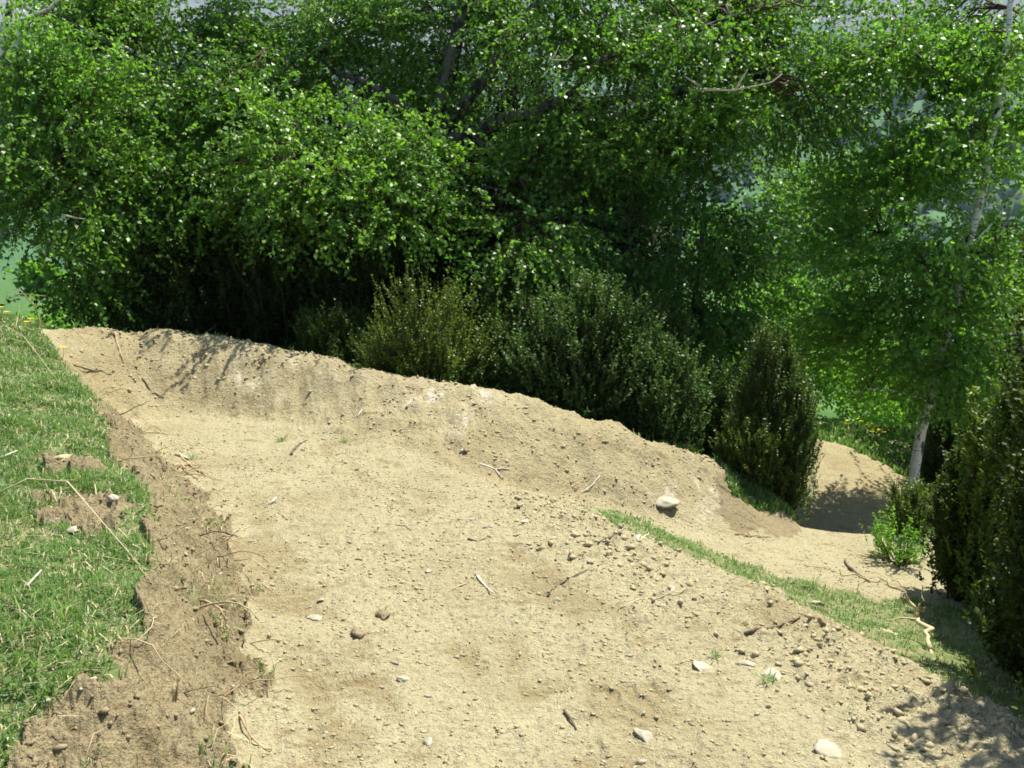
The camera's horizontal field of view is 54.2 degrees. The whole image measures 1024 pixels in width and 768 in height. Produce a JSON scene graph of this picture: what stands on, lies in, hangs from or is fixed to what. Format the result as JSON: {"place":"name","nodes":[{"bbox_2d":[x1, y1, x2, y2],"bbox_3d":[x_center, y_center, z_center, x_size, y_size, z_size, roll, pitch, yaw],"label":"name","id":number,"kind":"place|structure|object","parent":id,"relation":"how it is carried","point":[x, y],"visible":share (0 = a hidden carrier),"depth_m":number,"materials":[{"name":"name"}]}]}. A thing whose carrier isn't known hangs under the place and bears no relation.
{"place":"outdoors","nodes":[
{"label":"outdoors","id":0,"kind":"place"},
{"bbox_2d":[0,337,285,767],"bbox_3d":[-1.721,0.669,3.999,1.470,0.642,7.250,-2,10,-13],"label":"dirt bank","id":1,"kind":"structure","parent":0,"point":[160,686],"depth_m":3.17,"materials":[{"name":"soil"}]},
{"bbox_2d":[53,454,71,459],"bbox_3d":[-1.990,0.342,4.441,0.099,0.070,0.119,-3,11,-18],"label":"earth lump","id":2,"kind":"object","parent":1,"relation":"on","point":[67,456],"visible":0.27,"depth_m":4.42,"materials":[{"name":"soil"}]},
{"bbox_2d":[107,494,118,502],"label":"stone","id":3,"kind":"object","parent":1,"relation":"on","point":[112,497],"visible":1,"depth_m":3.92,"materials":[{"name":"stone"}]},
{"bbox_2d":[106,606,137,614],"bbox_3d":[-1.230,0.724,3.154,0.105,0.047,0.067,-8,13,-39],"label":"earth lump","id":4,"kind":"object","parent":1,"relation":"on","point":[130,609],"visible":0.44,"depth_m":3.14,"materials":[{"name":"soil"}]},
{"bbox_2d":[5,358,268,767],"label":"dirt crumbs","id":5,"kind":"object","parent":1,"relation":"on","point":[35,761],"visible":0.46,"depth_m":3.69,"materials":[{"name":"soil"}]},
{"bbox_2d":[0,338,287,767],"bbox_3d":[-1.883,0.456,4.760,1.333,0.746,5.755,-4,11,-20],"label":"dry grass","id":6,"kind":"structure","parent":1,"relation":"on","point":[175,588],"depth_m":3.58,"materials":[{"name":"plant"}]},
{"bbox_2d":[126,638,196,703],"bbox_3d":[-1.061,0.858,2.997,0.242,0.194,0.015,3,10,14],"label":"root","id":7,"kind":"object","parent":1,"relation":"attached to","point":[162,660],"visible":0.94,"depth_m":2.98,"materials":[{"name":"wood"}]},
{"bbox_2d":[156,515,209,540],"bbox_3d":[-1.247,0.543,3.788,0.204,0.091,0.029,-3,10,-14],"label":"root","id":8,"kind":"object","parent":1,"relation":"attached to","point":[179,528],"visible":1,"depth_m":3.79,"materials":[{"name":"wood"}]},
{"bbox_2d":[199,599,226,629],"bbox_3d":[-1.095,0.833,3.627,0.157,0.090,0.029,7,12,34],"label":"root","id":9,"kind":"object","parent":1,"relation":"attached to","point":[207,601],"visible":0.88,"depth_m":3.60,"materials":[{"name":"wood"}]},
{"bbox_2d":[199,531,237,537],"bbox_3d":[-1.294,0.664,4.413,0.188,0.031,0.068,0,10,0],"label":"root","id":10,"kind":"object","parent":1,"relation":"attached to","point":[218,531],"visible":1,"depth_m":4.42,"materials":[{"name":"wood"}]},
{"bbox_2d":[199,601,258,620],"bbox_3d":[-1.014,0.804,3.537,0.290,0.067,0.049,5,11,27],"label":"root","id":11,"kind":"object","parent":1,"relation":"attached to","point":[210,604],"visible":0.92,"depth_m":3.54,"materials":[{"name":"wood"}]},
{"bbox_2d":[238,714,271,749],"bbox_3d":[-0.814,1.084,3.120,0.032,0.057,0.196,-10,14,-43],"label":"root","id":12,"kind":"object","parent":1,"relation":"attached to","point":[249,733],"visible":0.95,"depth_m":3.10,"materials":[{"name":"wood"}]},
{"bbox_2d":[234,558,283,580],"bbox_3d":[-1.132,0.816,4.439,0.312,0.065,0.029,7,12,33],"label":"root","id":13,"kind":"object","parent":1,"relation":"attached to","point":[259,564],"visible":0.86,"depth_m":4.43,"materials":[{"name":"wood"}]},
{"bbox_2d":[242,676,328,690],"bbox_3d":[-0.777,1.030,3.421,0.296,0.082,0.029,-3,11,-19],"label":"root","id":14,"kind":"object","parent":1,"relation":"attached to","point":[281,678],"visible":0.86,"depth_m":3.40,"materials":[{"name":"wood"}]},
{"bbox_2d":[55,326,724,520],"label":"dirt bank","id":15,"kind":"structure","parent":0,"point":[327,396],"depth_m":7.64,"materials":[{"name":"soil"}]},
{"bbox_2d":[113,331,123,363],"bbox_3d":[-3.232,-0.300,8.222,0.026,0.236,0.329,-6,12,-30],"label":"stick","id":16,"kind":"object","parent":15,"relation":"on","point":[115,334],"visible":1,"depth_m":8.22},
{"bbox_2d":[57,326,727,517],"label":"dirt crumbs","id":17,"kind":"object","parent":15,"relation":"on","point":[701,457],"visible":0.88,"depth_m":7.68,"materials":[{"name":"soil"}]},
{"bbox_2d":[480,463,519,477],"bbox_3d":[-0.081,0.596,6.824,0.277,0.104,0.093,-1,10,-7],"label":"stick","id":18,"kind":"object","parent":15,"relation":"on","point":[496,469],"visible":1,"depth_m":6.84,"materials":[{"name":"brown wood"}]},
{"bbox_2d":[656,496,679,508],"bbox_3d":[1.114,0.863,7.220,0.184,0.071,0.165,5,11,25],"label":"rock","id":19,"kind":"object","parent":15,"relation":"on","point":[666,502],"visible":1,"depth_m":7.19,"materials":[{"name":"stone"}]},
{"bbox_2d":[0,312,1023,767],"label":"ground","id":20,"kind":"structure","parent":0,"point":[956,634],"depth_m":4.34,"materials":[{"name":"plant"}]},
{"bbox_2d":[0,478,139,564],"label":"dry stalk","id":21,"kind":"object","parent":20,"relation":"on","point":[78,495],"visible":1,"depth_m":3.75,"materials":[{"name":"plant"}]},
{"bbox_2d":[41,259,118,329],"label":"meadow bush","id":22,"kind":"object","parent":20,"relation":"on","point":[60,321],"visible":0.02,"depth_m":14.64,"materials":[{"name":"green plant"}]},
{"bbox_2d":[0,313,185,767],"bbox_3d":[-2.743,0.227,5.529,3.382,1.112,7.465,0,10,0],"label":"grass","id":23,"kind":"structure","parent":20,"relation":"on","point":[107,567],"depth_m":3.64,"materials":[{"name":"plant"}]},
{"bbox_2d":[0,0,203,331],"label":"birch tree","id":24,"kind":"object","parent":20,"relation":"on","point":[51,97],"visible":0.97,"depth_m":9.17,"materials":[{"name":"green plant"}]},
{"bbox_2d":[33,17,236,331],"bbox_3d":[-4.560,-1.950,13.014,2.691,5.404,2.484,0,10,0],"label":"evergreen tree","id":25,"kind":"object","parent":20,"relation":"on","point":[131,121],"visible":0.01,"depth_m":12.44,"materials":[{"name":"green plant"}]},
{"bbox_2d":[0,178,292,332],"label":"tree","id":26,"kind":"object","parent":20,"relation":"on","point":[128,322],"visible":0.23,"depth_m":9.72,"materials":[{"name":"green plant"}]},
{"bbox_2d":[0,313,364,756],"bbox_3d":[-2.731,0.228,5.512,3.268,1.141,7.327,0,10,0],"label":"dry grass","id":27,"kind":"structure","parent":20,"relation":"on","point":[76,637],"depth_m":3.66,"materials":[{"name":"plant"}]},
{"bbox_2d":[0,0,367,293],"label":"birch tree","id":28,"kind":"object","parent":20,"relation":"on","point":[117,18],"visible":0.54,"depth_m":10.01,"materials":[{"name":"green plant"}]},
{"bbox_2d":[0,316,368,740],"bbox_3d":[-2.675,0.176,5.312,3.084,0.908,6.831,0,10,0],"label":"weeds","id":29,"kind":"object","parent":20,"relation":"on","point":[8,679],"visible":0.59,"depth_m":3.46,"materials":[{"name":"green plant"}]},
{"bbox_2d":[107,221,284,340],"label":"box shrub","id":30,"kind":"object","parent":20,"relation":"on","point":[191,311],"visible":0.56,"depth_m":9.54,"materials":[{"name":"green plant"}]},
{"bbox_2d":[184,0,346,301],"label":"evergreen tree","id":31,"kind":"object","parent":20,"relation":"on","point":[281,100],"depth_m":12.53,"materials":[{"name":"green plant"}]},
{"bbox_2d":[193,176,361,351],"bbox_3d":[-2.161,-0.853,9.767,1.820,2.326,1.773,0,10,0],"label":"box shrub","id":32,"kind":"object","parent":20,"relation":"on","point":[268,317],"visible":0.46,"depth_m":9.45,"materials":[{"name":"green plant"}]},
{"bbox_2d":[281,291,397,368],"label":"dark shrub","id":33,"kind":"object","parent":20,"relation":"on","point":[330,336],"visible":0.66,"depth_m":8.77,"materials":[{"name":"green plant"}]},
{"bbox_2d":[287,200,446,371],"bbox_3d":[-1.398,-0.752,9.723,1.499,2.413,1.712,5,11,26],"label":"box shrub","id":34,"kind":"object","parent":20,"relation":"on","point":[359,289],"visible":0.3,"depth_m":9.30,"materials":[{"name":"green plant"}]},
{"bbox_2d":[0,311,746,477],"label":"grass","id":35,"kind":"structure","parent":20,"relation":"on","point":[83,326],"depth_m":8.21,"materials":[{"name":"plant"}]},
{"bbox_2d":[313,0,488,311],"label":"evergreen tree","id":36,"kind":"object","parent":20,"relation":"on","point":[340,88],"depth_m":12.74,"materials":[{"name":"green plant"}]},
{"bbox_2d":[346,254,502,384],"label":"box shrub","id":37,"kind":"object","parent":20,"relation":"on","point":[430,362],"visible":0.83,"depth_m":8.29,"materials":[{"name":"green plant"}]},
{"bbox_2d":[433,255,468,336],"bbox_3d":[-0.495,-0.327,9.254,0.403,1.716,0.393,-7,12,-33],"label":"rowan sapling","id":38,"kind":"object","parent":20,"relation":"on","point":[457,271],"visible":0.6,"depth_m":9.15,"materials":[{"name":"green plant"}]},
{"bbox_2d":[397,135,539,379],"bbox_3d":[-0.413,-0.970,10.688,1.998,3.309,1.902,0,10,0],"label":"box shrub","id":39,"kind":"object","parent":20,"relation":"on","point":[493,238],"visible":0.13,"depth_m":10.30,"materials":[{"name":"green plant"}]},
{"bbox_2d":[450,304,526,393],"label":"dark shrub","id":40,"kind":"object","parent":20,"relation":"on","point":[492,379],"visible":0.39,"depth_m":8.50,"materials":[{"name":"green plant"}]},
{"bbox_2d":[395,6,601,299],"bbox_3d":[-0.181,-2.217,13.152,3.062,6.005,2.474,0,10,0],"label":"evergreen tree","id":41,"kind":"object","parent":20,"relation":"on","point":[514,93],"visible":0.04,"depth_m":12.69,"materials":[{"name":"green plant"}]},
{"bbox_2d":[465,231,547,349],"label":"dark shrub","id":42,"kind":"object","parent":20,"relation":"on","point":[490,305],"visible":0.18,"depth_m":9.11,"materials":[{"name":"green plant"}]},
{"bbox_2d":[130,0,911,318],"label":"birch tree","id":43,"kind":"object","parent":20,"relation":"on","point":[718,29],"visible":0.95,"depth_m":9.62,"materials":[{"name":"green plant"}]},
{"bbox_2d":[547,46,572,62],"bbox_3d":[0.427,-2.960,8.961,0.243,0.139,0.050,6,12,29],"label":"dead limb","id":44,"kind":"object","parent":43,"relation":"attached to","point":[550,59],"visible":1,"depth_m":8.97,"materials":[{"name":"grey wood"}]},
{"bbox_2d":[685,69,781,91],"bbox_3d":[1.992,-2.731,9.017,0.859,0.196,0.139,2,10,14],"label":"dead limb","id":45,"kind":"object","parent":43,"relation":"attached to","point":[717,89],"visible":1,"depth_m":8.98,"materials":[{"name":"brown wood"}]},
{"bbox_2d":[488,263,670,427],"bbox_3d":[0.567,-0.148,8.457,1.552,1.757,1.254,0,10,0],"label":"round shrub","id":46,"kind":"object","parent":20,"relation":"on","point":[546,354],"visible":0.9,"depth_m":8.28,"materials":[{"name":"green plant"}]},
{"bbox_2d":[516,165,682,373],"bbox_3d":[0.822,-0.903,10.899,1.961,3.679,1.973,10,14,43],"label":"leafy bush","id":47,"kind":"object","parent":20,"relation":"on","point":[607,229],"depth_m":10.76,"materials":[{"name":"green plant"}]},
{"bbox_2d":[511,80,710,311],"bbox_3d":[1.297,-1.624,13.042,3.024,4.666,2.356,0,10,0],"label":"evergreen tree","id":48,"kind":"object","parent":20,"relation":"on","point":[663,231],"visible":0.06,"depth_m":12.57,"materials":[{"name":"green plant"}]},
{"bbox_2d":[470,145,842,434],"bbox_3d":[1.475,-0.656,10.242,3.448,3.482,2.871,8,13,37],"label":"tree","id":49,"kind":"object","parent":20,"relation":"on","point":[769,235],"visible":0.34,"depth_m":9.73,"materials":[{"name":"green plant"}]},
{"bbox_2d":[597,325,718,452],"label":"round shrub","id":50,"kind":"object","parent":20,"relation":"on","point":[663,403],"visible":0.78,"depth_m":8.28,"materials":[{"name":"green plant"}]},
{"bbox_2d":[608,257,718,392],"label":"dark shrub","id":51,"kind":"object","parent":20,"relation":"on","point":[674,321],"visible":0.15,"depth_m":9.19,"materials":[{"name":"green plant"}]},
{"bbox_2d":[660,281,690,330],"bbox_3d":[1.602,0.061,9.733,0.315,2.135,0.433,7,13,36],"label":"rowan sapling","id":52,"kind":"object","parent":20,"relation":"on","point":[670,285],"visible":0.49,"depth_m":9.53,"materials":[{"name":"green plant"}]},
{"bbox_2d":[688,186,726,358],"bbox_3d":[1.906,-0.320,9.794,0.504,3.187,0.320,-10,14,-43],"label":"rowan sapling","id":53,"kind":"object","parent":20,"relation":"on","point":[705,207],"visible":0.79,"depth_m":9.54,"materials":[{"name":"green plant"}]},
{"bbox_2d":[679,349,743,466],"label":"dark shrub","id":54,"kind":"object","parent":20,"relation":"on","point":[720,399],"visible":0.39,"depth_m":8.85,"materials":[{"name":"green plant"}]},
{"bbox_2d":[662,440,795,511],"bbox_3d":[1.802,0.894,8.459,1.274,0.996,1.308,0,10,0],"label":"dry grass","id":55,"kind":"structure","parent":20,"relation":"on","point":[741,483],"depth_m":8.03,"materials":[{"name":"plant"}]},
{"bbox_2d":[658,439,800,522],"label":"grass","id":56,"kind":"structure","parent":20,"relation":"on","point":[752,489],"depth_m":8.05,"materials":[{"name":"plant"}]},
{"bbox_2d":[708,398,787,489],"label":"box shrub","id":57,"kind":"object","parent":20,"relation":"on","point":[733,450],"visible":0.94,"depth_m":8.11,"materials":[{"name":"green plant"}]},
{"bbox_2d":[702,311,827,425],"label":"leafy bush","id":58,"kind":"object","parent":20,"relation":"on","point":[817,410],"visible":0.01,"depth_m":13.49,"materials":[{"name":"green plant"}]},
{"bbox_2d":[672,194,866,304],"bbox_3d":[4.996,-1.500,19.943,4.359,4.524,3.304,7,12,35],"label":"leafy bush","id":59,"kind":"object","parent":20,"relation":"on","point":[695,254],"visible":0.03,"depth_m":19.93,"materials":[{"name":"green plant"}]},
{"bbox_2d":[551,405,1023,717],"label":"grass","id":60,"kind":"structure","parent":20,"relation":"on","point":[910,632],"depth_m":5.92,"materials":[{"name":"plant"}]},
{"bbox_2d":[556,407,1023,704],"bbox_3d":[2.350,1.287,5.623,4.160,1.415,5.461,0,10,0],"label":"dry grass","id":61,"kind":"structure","parent":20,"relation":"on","point":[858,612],"depth_m":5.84,"materials":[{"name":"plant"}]},
{"bbox_2d":[712,259,886,403],"bbox_3d":[4.356,-0.615,15.818,3.156,2.699,3.204,5,11,27],"label":"leafy bush","id":62,"kind":"object","parent":20,"relation":"on","point":[782,294],"visible":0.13,"depth_m":15.15,"materials":[{"name":"green plant"}]},
{"bbox_2d":[801,574,826,587],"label":"grass tuft","id":63,"kind":"object","parent":20,"relation":"on","point":[813,585],"visible":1,"depth_m":6.38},
{"bbox_2d":[729,140,935,384],"bbox_3d":[5.459,-1.786,17.290,3.495,5.207,3.608,3,11,18],"label":"birch tree","id":64,"kind":"object","parent":20,"relation":"on","point":[798,193],"visible":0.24,"depth_m":16.93,"materials":[{"name":"green plant"}]},
{"bbox_2d":[804,345,918,421],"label":"leafy bush","id":65,"kind":"object","parent":20,"relation":"on","point":[838,388],"visible":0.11,"depth_m":19.12,"materials":[{"name":"green plant"}]},
{"bbox_2d":[809,560,934,653],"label":"dead branch","id":66,"kind":"object","parent":20,"relation":"on","point":[927,629],"visible":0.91,"depth_m":5.34,"materials":[{"name":"wood"},{"name":"bark"}]},
{"bbox_2d":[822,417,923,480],"bbox_3d":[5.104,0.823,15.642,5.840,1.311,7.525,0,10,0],"label":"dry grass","id":67,"kind":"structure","parent":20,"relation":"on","point":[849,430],"depth_m":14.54,"materials":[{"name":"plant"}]},
{"bbox_2d":[813,416,937,486],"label":"grass","id":68,"kind":"structure","parent":20,"relation":"on","point":[864,436],"depth_m":14.25,"materials":[{"name":"plant"}]},
{"bbox_2d":[812,331,939,426],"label":"leafy bush","id":69,"kind":"object","parent":20,"relation":"on","point":[901,413],"visible":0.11,"depth_m":17.85,"materials":[{"name":"green plant"}]},
{"bbox_2d":[831,283,1023,424],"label":"leafy bush","id":70,"kind":"object","parent":20,"relation":"on","point":[972,330],"visible":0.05,"depth_m":13.75,"materials":[{"name":"green plant"}]},
{"bbox_2d":[908,376,999,492],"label":"box shrub","id":71,"kind":"object","parent":20,"relation":"on","point":[932,464],"visible":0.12,"depth_m":12.07,"materials":[{"name":"green plant"}]},
{"bbox_2d":[917,434,995,606],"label":"box shrub","id":72,"kind":"object","parent":20,"relation":"on","point":[944,523],"visible":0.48,"depth_m":6.41,"materials":[{"name":"green plant"}]},
{"bbox_2d":[944,317,1023,621],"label":"box shrub","id":73,"kind":"object","parent":20,"relation":"on","point":[985,445],"visible":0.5,"depth_m":6.03,"materials":[{"name":"green plant"}]},
{"bbox_2d":[962,230,1023,709],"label":"box shrub","id":74,"kind":"object","parent":20,"relation":"on","point":[1007,642],"visible":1,"depth_m":4.86,"materials":[{"name":"green plant"}]},
{"bbox_2d":[0,12,1023,272],"bbox_3d":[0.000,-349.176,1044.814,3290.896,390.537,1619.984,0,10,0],"label":"hill","id":75,"kind":"structure","parent":0,"point":[16,256],"depth_m":797.93,"materials":[{"name":"plant"}]},
{"bbox_2d":[0,15,1023,252],"bbox_3d":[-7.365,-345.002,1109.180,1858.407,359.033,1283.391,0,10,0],"label":"distant forest","id":76,"kind":"object","parent":75,"relation":"on","point":[1016,201],"visible":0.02,"depth_m":779.30,"materials":[{"name":"plant"}]},
{"bbox_2d":[0,0,1023,51],"bbox_3d":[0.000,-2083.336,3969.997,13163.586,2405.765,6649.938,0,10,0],"label":"mountain","id":77,"kind":"structure","parent":0,"point":[193,4],"depth_m":2610.70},
{"bbox_2d":[0,267,1023,420],"bbox_3d":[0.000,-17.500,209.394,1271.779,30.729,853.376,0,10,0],"label":"field","id":78,"kind":"structure","parent":0,"point":[8,287],"depth_m":349.03,"materials":[{"name":"plant"}]},
{"bbox_2d":[5,255,79,312],"bbox_3d":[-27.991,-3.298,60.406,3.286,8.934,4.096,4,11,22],"label":"meadow bush","id":79,"kind":"object","parent":78,"relation":"on","point":[40,281],"visible":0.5,"depth_m":58.86,"materials":[{"name":"green plant"}]},
{"bbox_2d":[16,293,99,329],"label":"meadow bush","id":80,"kind":"object","parent":78,"relation":"on","point":[31,315],"visible":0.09,"depth_m":25.65,"materials":[{"name":"green plant"}]},
{"bbox_2d":[32,329,1023,767],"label":"dirt path","id":81,"kind":"structure","parent":0,"point":[324,515],"depth_m":3.89,"materials":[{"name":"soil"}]},
{"bbox_2d":[19,289,42,329],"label":"dry stalk","id":82,"kind":"object","parent":81,"relation":"on","point":[35,308],"visible":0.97,"depth_m":8.12,"materials":[{"name":"plant"}]},
{"bbox_2d":[173,463,198,478],"bbox_3d":[-2.009,0.499,6.183,0.179,0.145,0.508,-2,10,-10],"label":"stick","id":83,"kind":"object","parent":81,"relation":"on","point":[178,464],"visible":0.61,"depth_m":6.26,"materials":[{"name":"wood"}]},
{"bbox_2d":[305,614,322,619],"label":"stone","id":84,"kind":"object","parent":81,"relation":"on","point":[315,617],"visible":1,"depth_m":4.07,"materials":[{"name":"stone"}]},
{"bbox_2d":[350,626,366,638],"bbox_3d":[-0.597,0.975,3.895,0.074,0.048,0.074,7,1,9],"label":"dirt clod","id":85,"kind":"object","parent":81,"relation":"on","point":[358,632],"visible":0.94,"depth_m":3.88,"materials":[{"name":"soil"}]},
{"bbox_2d":[375,610,390,619],"bbox_3d":[-0.528,0.939,4.073,0.070,0.040,0.048,9,14,41],"label":"dirt clod","id":86,"kind":"object","parent":81,"relation":"on","point":[382,614],"visible":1,"depth_m":4.06,"materials":[{"name":"soil"}]},
{"bbox_2d":[396,676,409,682],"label":"stone","id":87,"kind":"object","parent":81,"relation":"on","point":[402,679],"visible":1,"depth_m":3.52,"materials":[{"name":"stone"}]},
{"bbox_2d":[423,737,431,745],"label":"stone","id":88,"kind":"object","parent":81,"relation":"on","point":[427,741],"visible":1,"depth_m":3.11,"materials":[{"name":"stone"}]},
{"bbox_2d":[546,569,587,596],"bbox_3d":[0.239,0.880,4.453,0.036,0.026,0.359,6,12,32],"label":"stick","id":89,"kind":"object","parent":81,"relation":"on","point":[560,583],"visible":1,"depth_m":4.45,"materials":[{"name":"wood"}]},
{"bbox_2d":[146,429,1023,767],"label":"dirt crumbs","id":90,"kind":"object","parent":81,"relation":"on","point":[596,661],"visible":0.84,"depth_m":4.11,"materials":[{"name":"soil"}]},
{"bbox_2d":[633,728,654,742],"bbox_3d":[0.415,1.112,3.154,0.048,0.031,0.080,-3,19,-39],"label":"stone","id":91,"kind":"object","parent":81,"relation":"on","point":[645,736],"visible":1,"depth_m":3.15,"materials":[{"name":"stone"}]},
{"bbox_2d":[620,587,691,608],"bbox_3d":[0.631,0.899,4.248,0.432,0.037,0.030,-6,12,-28],"label":"stick","id":92,"kind":"object","parent":81,"relation":"on","point":[656,598],"visible":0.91,"depth_m":4.25,"materials":[{"name":"wood"}]},
{"bbox_2d":[693,660,712,671],"bbox_3d":[0.695,1.031,3.634,0.074,0.026,0.089,3,17,-9],"label":"stone","id":93,"kind":"object","parent":81,"relation":"on","point":[700,666],"visible":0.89,"depth_m":3.63,"materials":[{"name":"stone"}]},
{"bbox_2d":[737,660,755,666],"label":"stone","id":94,"kind":"object","parent":81,"relation":"on","point":[746,663],"visible":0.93,"depth_m":3.64,"materials":[{"name":"stone"}]},
{"bbox_2d":[512,490,1023,767],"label":"dirt crumbs","id":95,"kind":"object","parent":81,"relation":"on","point":[796,661],"visible":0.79,"depth_m":3.67,"materials":[{"name":"soil"}]},
{"bbox_2d":[752,666,783,686],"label":"grass tuft","id":96,"kind":"object","parent":81,"relation":"on","point":[771,677],"visible":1,"depth_m":3.50,"materials":[{"name":"plant"}]},
{"bbox_2d":[760,667,781,680],"bbox_3d":[0.930,1.039,3.551,0.065,0.033,0.106,-8,13,-38],"label":"stone","id":97,"kind":"object","parent":81,"relation":"on","point":[778,675],"visible":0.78,"depth_m":3.55,"materials":[{"name":"stone"}]},
{"bbox_2d":[744,616,799,634],"bbox_3d":[1.038,0.954,3.961,0.338,0.034,0.019,-7,12,-35],"label":"stick","id":98,"kind":"object","parent":81,"relation":"on","point":[752,630],"visible":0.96,"depth_m":3.93,"materials":[{"name":"wood"}]},
{"bbox_2d":[811,612,826,626],"bbox_3d":[1.237,0.958,4.022,0.066,0.057,0.104,5,7,-25],"label":"dirt clod","id":99,"kind":"object","parent":81,"relation":"on","point":[821,620],"visible":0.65,"depth_m":3.99,"materials":[{"name":"soil"}]},
{"bbox_2d":[813,739,841,758],"bbox_3d":[0.967,1.118,3.060,0.090,0.016,0.093,14,18,19],"label":"stone","id":100,"kind":"object","parent":81,"relation":"on","point":[825,748],"visible":1,"depth_m":3.05,"materials":[{"name":"stone"}]},
{"bbox_2d":[844,559,865,577],"bbox_3d":[2.369,1.288,6.914,0.050,0.030,0.394,-1,10,-5],"label":"stick","id":101,"kind":"object","parent":81,"relation":"on","point":[849,566],"visible":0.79,"depth_m":6.93,"materials":[{"name":"wood"}]},
{"bbox_2d":[859,503,934,566],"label":"bush","id":102,"kind":"object","parent":81,"relation":"on","point":[888,550],"visible":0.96,"depth_m":7.18,"materials":[{"name":"green plant"}]},
{"bbox_2d":[878,469,936,536],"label":"box shrub","id":103,"kind":"object","parent":81,"relation":"on","point":[913,497],"visible":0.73,"depth_m":7.79,"materials":[{"name":"green plant"}]},
{"bbox_2d":[713,471,801,537],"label":"dirt bank","id":104,"kind":"structure","parent":0,"point":[748,516],"depth_m":7.70,"materials":[{"name":"soil"}]},
{"bbox_2d":[795,439,934,533],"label":"dirt bank","id":105,"kind":"structure","parent":0,"point":[849,490],"depth_m":11.62,"materials":[{"name":"soil"}]},
{"bbox_2d":[715,307,825,525],"bbox_3d":[2.191,0.304,8.378,0.880,1.907,0.904,6,12,30],"label":"narrow shrub","id":106,"kind":"object","parent":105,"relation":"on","point":[785,390],"visible":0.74,"depth_m":8.21,"materials":[{"name":"green plant"}]},
{"bbox_2d":[761,0,1023,489],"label":"birch tree","id":107,"kind":"object","parent":105,"relation":"on","point":[957,74],"visible":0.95,"depth_m":10.46,"materials":[{"name":"green plant"}]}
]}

